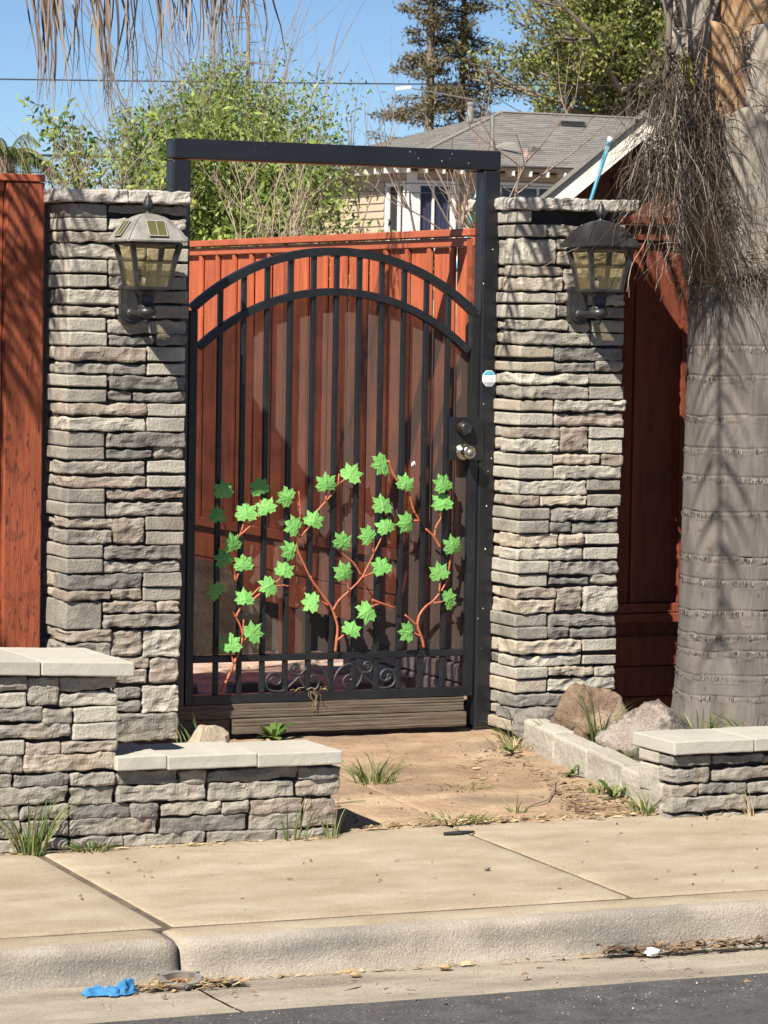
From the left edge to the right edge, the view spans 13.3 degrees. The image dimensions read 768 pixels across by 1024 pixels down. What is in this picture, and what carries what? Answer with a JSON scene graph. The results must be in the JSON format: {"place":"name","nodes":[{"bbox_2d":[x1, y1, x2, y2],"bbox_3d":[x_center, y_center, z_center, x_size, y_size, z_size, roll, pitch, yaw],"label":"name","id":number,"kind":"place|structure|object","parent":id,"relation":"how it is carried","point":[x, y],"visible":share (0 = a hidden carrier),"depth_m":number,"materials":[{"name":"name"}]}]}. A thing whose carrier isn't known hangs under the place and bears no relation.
{"place":"outdoors","nodes":[
{"label":"outdoors","id":0,"kind":"place"},
{"bbox_2d":[46,181,539,196],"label":"power line","id":1,"kind":"object","parent":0,"point":[412,192],"visible":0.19,"depth_m":62.67,"materials":[{"name":"black metal"}]},
{"bbox_2d":[0,0,587,189],"label":"sky","id":2,"kind":"structure","parent":0,"point":[377,26],"materials":[{"name":"blue"}]},
{"bbox_2d":[42,154,574,169],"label":"power line","id":3,"kind":"object","parent":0,"point":[526,167],"visible":0.11,"depth_m":62.87,"materials":[{"name":"black metal"}]},
{"bbox_2d":[0,78,655,85],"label":"power line","id":4,"kind":"object","parent":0,"point":[346,83],"visible":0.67,"depth_m":61.62,"materials":[{"name":"black metal"}]},
{"bbox_2d":[193,659,466,735],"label":"courtyard paving","id":5,"kind":"structure","parent":0,"point":[202,678],"depth_m":13.63,"materials":[{"name":"brick"}]},
{"bbox_2d":[343,656,466,700],"bbox_3d":[0.171,0.604,13.588,0.293,0.226,1.221,-1,4,-24],"label":"stone ledge","id":6,"kind":"object","parent":5,"relation":"on","point":[453,672],"visible":0.27,"depth_m":13.27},
{"bbox_2d":[205,315,456,1011],"bbox_3d":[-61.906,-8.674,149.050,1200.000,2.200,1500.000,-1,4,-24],"label":"ground","id":7,"kind":"structure","parent":0,"point":[207,993],"depth_m":9.74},
{"bbox_2d":[0,134,68,187],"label":"feather palm","id":8,"kind":"object","parent":7,"relation":"on","point":[11,158],"visible":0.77,"depth_m":53.30,"materials":[{"name":"green plant"}]},
{"bbox_2d":[0,21,217,189],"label":"bare shrub","id":9,"kind":"object","parent":7,"relation":"on","point":[87,163],"visible":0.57,"depth_m":18.46,"materials":[{"name":"brown plant"}]},
{"bbox_2d":[56,93,204,209],"bbox_3d":[-1.407,-0.763,19.027,0.853,3.268,0.907,1,3,7],"label":"bare shrub","id":10,"kind":"object","parent":7,"relation":"on","point":[119,166],"visible":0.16,"depth_m":18.65,"materials":[{"name":"brown plant"}]},
{"bbox_2d":[0,647,341,852],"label":"stepped stone wall","id":11,"kind":"structure","parent":7,"relation":"on","point":[58,718],"depth_m":10.44,"materials":[{"name":"stone"}]},
{"bbox_2d":[16,72,396,280],"bbox_3d":[-1.110,-0.976,20.578,1.919,3.526,2.333,-1,4,-24],"label":"green hedge","id":12,"kind":"object","parent":7,"relation":"on","point":[210,219],"visible":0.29,"depth_m":20.19,"materials":[{"name":"green plant"}]},
{"bbox_2d":[53,0,397,258],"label":"willow bush","id":13,"kind":"object","parent":7,"relation":"on","point":[232,96],"visible":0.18,"depth_m":21.27,"materials":[{"name":"green plant"}]},
{"bbox_2d":[204,0,276,115],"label":"conifer tree","id":14,"kind":"object","parent":7,"relation":"on","point":[247,44],"visible":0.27,"depth_m":49.71,"materials":[{"name":"green plant"}]},
{"bbox_2d":[196,116,334,246],"bbox_3d":[-0.743,-0.720,19.268,0.664,3.178,0.949,3,4,32],"label":"bare shrub","id":15,"kind":"object","parent":7,"relation":"on","point":[260,223],"visible":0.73,"depth_m":19.23,"materials":[{"name":"brown plant"}]},
{"bbox_2d":[224,119,352,253],"bbox_3d":[-0.576,-0.739,19.549,0.668,3.188,0.564,-1,4,-24],"label":"bare shrub","id":16,"kind":"object","parent":7,"relation":"on","point":[304,201],"visible":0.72,"depth_m":19.46,"materials":[{"name":"brown plant"}]},
{"bbox_2d":[321,218,456,291],"bbox_3d":[-0.003,-0.464,19.973,0.850,2.612,0.799,-1,4,-24],"label":"strappy shrub","id":17,"kind":"object","parent":7,"relation":"on","point":[363,230],"visible":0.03,"depth_m":19.76,"materials":[{"name":"plant"}]},
{"bbox_2d":[363,0,478,141],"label":"conifer tree","id":18,"kind":"object","parent":7,"relation":"on","point":[430,69],"visible":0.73,"depth_m":89.12,"materials":[{"name":"green plant"}]},
{"bbox_2d":[395,85,494,150],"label":"street lamp","id":19,"kind":"object","parent":7,"relation":"on","point":[478,103],"visible":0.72,"depth_m":62.55,"materials":[{"name":"metal"}]},
{"bbox_2d":[18,171,551,186],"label":"power line","id":20,"kind":"object","parent":19,"relation":"attached to","point":[405,182],"visible":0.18,"depth_m":62.34,"materials":[{"name":"black metal"}]},
{"bbox_2d":[396,0,518,124],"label":"conifer tree","id":21,"kind":"object","parent":7,"relation":"on","point":[464,9],"visible":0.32,"depth_m":90.46,"materials":[{"name":"green plant"}]},
{"bbox_2d":[451,196,475,228],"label":"spiky plant","id":22,"kind":"object","parent":7,"relation":"on","point":[473,217],"visible":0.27,"depth_m":18.28,"materials":[{"name":"green plant"}]},
{"bbox_2d":[456,192,475,271],"bbox_3d":[0.461,-1.637,18.995,0.102,0.514,0.614,2,3,16],"label":"blue pole","id":23,"kind":"object","parent":7,"relation":"on","point":[467,226],"visible":0.04,"depth_m":19.23,"materials":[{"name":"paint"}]},
{"bbox_2d":[304,102,661,314],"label":"house","id":24,"kind":"structure","parent":7,"relation":"on","point":[533,130],"depth_m":69.22,"materials":[{"name":"beige"}]},
{"bbox_2d":[384,181,406,240],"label":"window frame","id":25,"kind":"structure","parent":24,"relation":"in","point":[397,214],"depth_m":68.13,"materials":[{"name":"white paint"}]},
{"bbox_2d":[415,180,455,250],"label":"window frame","id":26,"kind":"structure","parent":24,"relation":"in","point":[426,205],"depth_m":67.61,"materials":[{"name":"white paint"}]},
{"bbox_2d":[500,182,553,197],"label":"window frame","id":27,"kind":"structure","parent":24,"relation":"in","point":[533,191],"depth_m":68.46,"materials":[{"name":"white paint"}]},
{"bbox_2d":[366,46,635,299],"bbox_3d":[0.563,-0.771,17.826,1.130,3.489,1.239,3,4,29],"label":"bare shrub","id":28,"kind":"object","parent":7,"relation":"on","point":[455,213],"visible":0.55,"depth_m":17.75,"materials":[{"name":"brown plant"}]},
{"bbox_2d":[436,0,674,117],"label":"leafy tree","id":29,"kind":"object","parent":7,"relation":"on","point":[607,34],"visible":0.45,"depth_m":86.50,"materials":[{"name":"green plant"}]},
{"bbox_2d":[490,0,649,113],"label":"leafy tree","id":30,"kind":"object","parent":7,"relation":"on","point":[538,87],"visible":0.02,"depth_m":91.36,"materials":[{"name":"green plant"}]},
{"bbox_2d":[539,111,677,225],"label":"gabled shed","id":31,"kind":"structure","parent":7,"relation":"on","point":[574,183],"depth_m":19.85,"materials":[{"name":"grey"}]},
{"bbox_2d":[589,136,612,199],"bbox_3d":[1.265,-1.968,19.496,0.197,0.518,0.034,-1,4,-24],"label":"blue pole","id":32,"kind":"object","parent":31,"relation":"attached to","point":[605,154],"visible":0.69,"depth_m":19.49,"materials":[{"name":"paint"}]},
{"bbox_2d":[0,813,767,938],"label":"sidewalk","id":33,"kind":"structure","parent":0,"point":[201,884],"depth_m":10.12,"materials":[{"name":"concrete"}]},
{"bbox_2d":[0,790,81,856],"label":"grass tuft","id":34,"kind":"object","parent":33,"relation":"on","point":[35,842],"visible":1,"depth_m":10.27,"materials":[{"name":"green plant"}]},
{"bbox_2d":[58,833,126,852],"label":"grass tuft","id":35,"kind":"object","parent":33,"relation":"on","point":[80,848],"visible":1,"depth_m":10.35,"materials":[{"name":"green plant"}]},
{"bbox_2d":[0,834,339,855],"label":"plant litter","id":36,"kind":"object","parent":33,"relation":"on","point":[215,843],"visible":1,"depth_m":10.52,"materials":[{"name":"plant"}]},
{"bbox_2d":[277,790,326,840],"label":"grass tuft","id":37,"kind":"object","parent":33,"relation":"on","point":[295,832],"visible":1,"depth_m":10.65,"materials":[{"name":"green plant"}]},
{"bbox_2d":[310,793,352,838],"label":"grass tuft","id":38,"kind":"object","parent":33,"relation":"on","point":[334,830],"visible":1,"depth_m":10.70,"materials":[{"name":"green plant"}]},
{"bbox_2d":[79,819,757,909],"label":"plant litter","id":39,"kind":"object","parent":33,"relation":"on","point":[310,860],"visible":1,"depth_m":10.19,"materials":[{"name":"brown plant"}]},
{"bbox_2d":[443,830,474,835],"bbox_3d":[0.251,1.056,10.828,0.118,0.016,0.029,-1,4,-28],"label":"dark stick","id":40,"kind":"object","parent":33,"relation":"on","point":[459,832],"visible":1,"depth_m":10.81,"materials":[{"name":"black wood"}]},
{"bbox_2d":[632,726,767,817],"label":"stone wall","id":41,"kind":"structure","parent":33,"relation":"on","point":[699,771],"depth_m":11.34,"materials":[{"name":"stone"}]},
{"bbox_2d":[689,810,731,819],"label":"grass tuft","id":42,"kind":"object","parent":33,"relation":"on","point":[717,815],"visible":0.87,"depth_m":11.30,"materials":[{"name":"plant"}]},
{"bbox_2d":[734,784,753,816],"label":"grass tuft","id":43,"kind":"object","parent":33,"relation":"on","point":[751,813],"visible":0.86,"depth_m":11.34,"materials":[{"name":"plant"}]},
{"bbox_2d":[176,726,653,831],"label":"path","id":44,"kind":"structure","parent":0,"point":[436,766],"depth_m":11.83,"materials":[{"name":"brown soil"}]},
{"bbox_2d":[40,188,191,744],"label":"stone pillar","id":45,"kind":"structure","parent":44,"relation":"on","point":[113,445],"depth_m":12.03,"materials":[{"name":"stone"}]},
{"bbox_2d":[107,192,188,324],"bbox_3d":[-0.865,-0.911,11.845,0.236,0.475,0.314,-1,4,-24],"label":"wall lantern","id":46,"kind":"object","parent":45,"relation":"attached to","point":[147,229],"depth_m":11.77,"materials":[{"name":"metal"}]},
{"bbox_2d":[171,715,196,742],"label":"grass tuft","id":47,"kind":"object","parent":44,"relation":"on","point":[185,731],"visible":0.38,"depth_m":12.01,"materials":[{"name":"green plant"}]},
{"bbox_2d":[188,725,229,742],"bbox_3d":[-0.641,0.844,11.783,0.188,0.162,0.146,-1,4,-24],"label":"boulder","id":48,"kind":"object","parent":44,"relation":"on","point":[208,733],"visible":0.37,"depth_m":11.76,"materials":[{"name":"beige stone"}]},
{"bbox_2d":[258,722,295,740],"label":"weed","id":49,"kind":"object","parent":44,"relation":"on","point":[272,731],"visible":0.94,"depth_m":12.48,"materials":[{"name":"green plant"}]},
{"bbox_2d":[176,696,465,741],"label":"timber sill","id":50,"kind":"structure","parent":44,"relation":"on","point":[329,715],"depth_m":12.64,"materials":[{"name":"brown wood"}]},
{"bbox_2d":[290,686,327,708],"bbox_3d":[-0.285,0.714,12.623,0.184,0.090,0.049,-1,4,-24],"label":"dry straw","id":51,"kind":"object","parent":50,"relation":"on","point":[313,693],"visible":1,"depth_m":12.61,"materials":[{"name":"beige plant"}]},
{"bbox_2d":[166,138,500,741],"bbox_3d":[-0.199,-0.223,12.631,1.362,2.362,0.080,-1,4,-24],"label":"gate frame","id":52,"kind":"object","parent":44,"relation":"on","point":[181,153],"visible":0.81,"depth_m":12.80,"materials":[{"name":"black metal"}]},
{"bbox_2d":[184,247,483,704],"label":"metal gate","id":53,"kind":"structure","parent":52,"relation":"attached to","point":[327,521],"depth_m":12.62,"materials":[{"name":"black metal"}]},
{"bbox_2d":[482,370,495,385],"bbox_3d":[0.410,-0.522,12.841,0.057,0.062,0.002,-1,4,-24],"label":"octagon sticker","id":54,"kind":"object","parent":52,"relation":"attached to","point":[488,377],"visible":1,"depth_m":12.84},
{"bbox_2d":[335,799,365,802],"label":"dry twig","id":55,"kind":"object","parent":44,"relation":"on","point":[351,801],"visible":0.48,"depth_m":11.32,"materials":[{"name":"beige wood"}]},
{"bbox_2d":[332,750,410,784],"bbox_3d":[-0.030,0.905,11.719,0.321,0.132,0.232,-1,4,-24],"label":"grass tuft","id":56,"kind":"object","parent":44,"relation":"on","point":[362,777],"visible":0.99,"depth_m":11.71,"materials":[{"name":"green plant"}]},
{"bbox_2d":[412,807,501,826],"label":"grass tuft","id":57,"kind":"object","parent":44,"relation":"on","point":[462,816],"visible":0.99,"depth_m":11.08,"materials":[{"name":"plant"}]},
{"bbox_2d":[425,780,495,791],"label":"grass tuft","id":58,"kind":"object","parent":44,"relation":"on","point":[472,787],"visible":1,"depth_m":11.68,"materials":[{"name":"plant"}]},
{"bbox_2d":[317,740,647,830],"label":"gravel","id":59,"kind":"structure","parent":44,"relation":"on","point":[479,761],"depth_m":11.64,"materials":[{"name":"beige gravel"}]},
{"bbox_2d":[341,745,658,831],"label":"plant litter","id":60,"kind":"object","parent":44,"relation":"on","point":[521,818],"visible":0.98,"depth_m":11.12,"materials":[{"name":"plant"}]},
{"bbox_2d":[478,704,521,740],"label":"grass tuft","id":61,"kind":"object","parent":44,"relation":"on","point":[501,731],"visible":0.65,"depth_m":12.65,"materials":[{"name":"green plant"}]},
{"bbox_2d":[480,733,533,750],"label":"grass tuft","id":62,"kind":"object","parent":44,"relation":"on","point":[504,745],"visible":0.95,"depth_m":12.50,"materials":[{"name":"plant"}]},
{"bbox_2d":[500,741,522,751],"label":"weed","id":63,"kind":"object","parent":44,"relation":"on","point":[508,749],"visible":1,"depth_m":12.41,"materials":[{"name":"green plant"}]},
{"bbox_2d":[497,794,531,813],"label":"grass tuft","id":64,"kind":"object","parent":44,"relation":"on","point":[517,809],"visible":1,"depth_m":11.27,"materials":[{"name":"green plant"}]},
{"bbox_2d":[524,781,555,807],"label":"dry twig","id":65,"kind":"object","parent":44,"relation":"on","point":[547,799],"visible":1,"depth_m":11.45,"materials":[{"name":"brown wood"}]},
{"bbox_2d":[563,764,583,774],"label":"weed","id":66,"kind":"object","parent":44,"relation":"on","point":[572,771],"visible":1,"depth_m":11.97,"materials":[{"name":"green plant"}]},
{"bbox_2d":[513,753,642,824],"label":"plant litter","id":67,"kind":"object","parent":44,"relation":"on","point":[584,808],"visible":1,"depth_m":11.53,"materials":[{"name":"brown plant"}]},
{"bbox_2d":[522,719,667,812],"bbox_3d":[0.783,0.920,11.964,0.105,0.193,1.365,0,3,-18],"label":"block edging","id":68,"kind":"object","parent":44,"relation":"on","point":[562,746],"visible":0.84,"depth_m":11.96,"materials":[{"name":"concrete"}]},
{"bbox_2d":[578,777,618,794],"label":"grass tuft","id":69,"kind":"object","parent":44,"relation":"on","point":[600,788],"visible":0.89,"depth_m":11.69,"materials":[{"name":"green plant"}]},
{"bbox_2d":[591,779,627,799],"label":"weed","id":70,"kind":"object","parent":44,"relation":"on","point":[611,790],"visible":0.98,"depth_m":11.61,"materials":[{"name":"green plant"}]},
{"bbox_2d":[610,783,667,815],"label":"grass tuft","id":71,"kind":"object","parent":44,"relation":"on","point":[652,809],"visible":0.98,"depth_m":11.33,"materials":[{"name":"green plant"}]},
{"bbox_2d":[89,973,767,1023],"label":"street","id":72,"kind":"structure","parent":0,"point":[713,1008],"depth_m":8.69,"materials":[{"name":"grey asphalt"}]},
{"bbox_2d":[0,946,767,1023],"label":"gutter","id":73,"kind":"object","parent":72,"relation":"on","point":[42,1006],"visible":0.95,"depth_m":9.04,"materials":[{"name":"concrete"}]},
{"bbox_2d":[81,978,137,996],"bbox_3d":[-0.735,1.274,8.826,0.154,0.038,0.088,-1,4,-24],"label":"blue cloth","id":74,"kind":"object","parent":73,"relation":"on","point":[126,986],"visible":1,"depth_m":8.81,"materials":[{"name":"blue fabric"}]},
{"bbox_2d":[154,970,201,990],"bbox_3d":[-0.551,1.277,8.930,0.133,0.049,0.094,-1,4,-24],"label":"rusty bracket","id":75,"kind":"object","parent":73,"relation":"on","point":[169,976],"visible":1,"depth_m":8.95,"materials":[{"name":"metal"}]},
{"bbox_2d":[133,974,246,995],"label":"plant litter","id":76,"kind":"object","parent":73,"relation":"on","point":[223,981],"visible":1,"depth_m":8.94,"materials":[{"name":"plant"}]},
{"bbox_2d":[341,980,357,986],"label":"dry twig","id":77,"kind":"object","parent":73,"relation":"on","point":[351,982],"visible":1,"depth_m":8.98,"materials":[{"name":"brown wood"}]},
{"bbox_2d":[350,971,360,976],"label":"dead leaf","id":78,"kind":"object","parent":73,"relation":"on","point":[356,973],"visible":1,"depth_m":9.13,"materials":[{"name":"plant"}]},
{"bbox_2d":[0,890,767,992],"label":"curb","id":79,"kind":"structure","parent":73,"relation":"on","point":[533,932],"depth_m":9.32,"materials":[{"name":"concrete"}]},
{"bbox_2d":[52,951,766,1023],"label":"grit","id":80,"kind":"object","parent":73,"relation":"on","point":[461,991],"visible":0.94,"depth_m":8.85,"materials":[{"name":"grey gravel"}]},
{"bbox_2d":[102,955,765,1023],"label":"plant litter","id":81,"kind":"object","parent":73,"relation":"on","point":[524,973],"visible":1,"depth_m":9.05,"materials":[{"name":"brown plant"}]},
{"bbox_2d":[245,949,643,978],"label":"plant litter","id":82,"kind":"object","parent":73,"relation":"on","point":[362,969],"visible":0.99,"depth_m":9.28,"materials":[{"name":"plant"}]},
{"bbox_2d":[438,963,451,969],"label":"dead leaf","id":83,"kind":"object","parent":73,"relation":"on","point":[443,966],"visible":1,"depth_m":9.26,"materials":[{"name":"plant"}]},
{"bbox_2d":[644,947,659,956],"bbox_3d":[0.777,1.276,9.533,0.036,0.029,0.043,3,4,29],"label":"paper wad","id":84,"kind":"object","parent":73,"relation":"on","point":[651,951],"visible":1,"depth_m":9.52,"materials":[{"name":"white paper"}]},
{"bbox_2d":[589,934,767,955],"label":"plant litter","id":85,"kind":"object","parent":73,"relation":"on","point":[699,944],"visible":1,"depth_m":9.61,"materials":[{"name":"brown plant"}]},
{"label":"right planting bed","id":86,"kind":"structure","parent":0,"visible":0},
{"bbox_2d":[511,706,555,738],"bbox_3d":[0.577,0.811,12.614,0.186,0.133,0.126,-1,4,-24],"label":"boulder","id":87,"kind":"object","parent":86,"relation":"on","point":[536,712],"visible":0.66,"depth_m":12.57,"materials":[{"name":"grey stone"}]},
{"bbox_2d":[468,197,639,737],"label":"stone pillar","id":88,"kind":"structure","parent":86,"relation":"on","point":[558,420],"depth_m":12.76,"materials":[{"name":"stone"}]},
{"bbox_2d":[560,201,640,324],"bbox_3d":[0.808,-0.953,12.591,0.236,0.475,0.314,-1,4,-24],"label":"wall lantern","id":89,"kind":"object","parent":88,"relation":"attached to","point":[586,237],"depth_m":12.53,"materials":[{"name":"black metal"}]},
{"bbox_2d":[550,682,627,744],"bbox_3d":[0.769,0.794,12.495,0.267,0.297,0.229,3,4,32],"label":"boulder","id":90,"kind":"object","parent":86,"relation":"on","point":[569,707],"visible":0.51,"depth_m":12.45,"materials":[{"name":"brown stone"}]},
{"bbox_2d":[557,683,635,743],"bbox_3d":[0.794,0.756,12.328,0.306,0.257,0.283,1,3,6],"label":"grass tuft","id":91,"kind":"object","parent":86,"relation":"on","point":[590,725],"visible":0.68,"depth_m":12.30,"materials":[{"name":"green plant"}]},
{"bbox_2d":[616,747,641,759],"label":"weed","id":92,"kind":"object","parent":86,"relation":"on","point":[621,752],"visible":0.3,"depth_m":12.01,"materials":[{"name":"green plant"}]},
{"bbox_2d":[595,699,692,759],"bbox_3d":[0.962,0.858,12.291,0.427,0.314,0.385,-1,4,-24],"label":"boulder","id":93,"kind":"object","parent":86,"relation":"on","point":[657,714],"visible":0.38,"depth_m":12.22,"materials":[{"name":"stone"}]},
{"bbox_2d":[542,0,767,728],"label":"palm tree","id":94,"kind":"object","parent":86,"relation":"on","point":[713,130],"visible":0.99,"depth_m":12.73,"materials":[{"name":"grey plant"}]},
{"bbox_2d":[673,699,736,728],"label":"grass tuft","id":95,"kind":"object","parent":86,"relation":"on","point":[708,726],"visible":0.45,"depth_m":12.69,"materials":[{"name":"green plant"}]},
{"bbox_2d":[691,709,767,727],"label":"grass tuft","id":96,"kind":"object","parent":86,"relation":"on","point":[731,724],"visible":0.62,"depth_m":12.73,"materials":[{"name":"green plant"}]},
{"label":"left planting bed","id":97,"kind":"structure","parent":0,"visible":0},
{"bbox_2d":[0,173,44,647],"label":"fence","id":98,"kind":"object","parent":97,"relation":"on","point":[22,204],"visible":0.87,"depth_m":12.05,"materials":[{"name":"red paint"}]},
{"bbox_2d":[26,0,287,129],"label":"palm tree","id":99,"kind":"object","parent":97,"relation":"on","point":[47,22],"visible":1,"depth_m":12.39,"materials":[{"name":"brown plant"}]},
{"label":"courtyard earth","id":100,"kind":"structure","parent":0,"visible":0},
{"bbox_2d":[189,228,474,685],"bbox_3d":[-0.908,-0.315,15.787,0.105,1.962,6.245,-1,4,-24],"label":"side fence","id":101,"kind":"object","parent":100,"relation":"on","point":[206,271],"visible":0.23,"depth_m":14.04,"materials":[{"name":"red paint"}]},
{"bbox_2d":[611,216,688,710],"bbox_3d":[1.705,-0.153,13.575,2.080,2.080,0.105,-1,4,-24],"label":"fence","id":102,"kind":"object","parent":100,"relation":"on","point":[653,371],"visible":0.26,"depth_m":13.29,"materials":[{"name":"red paint"}]}
]}

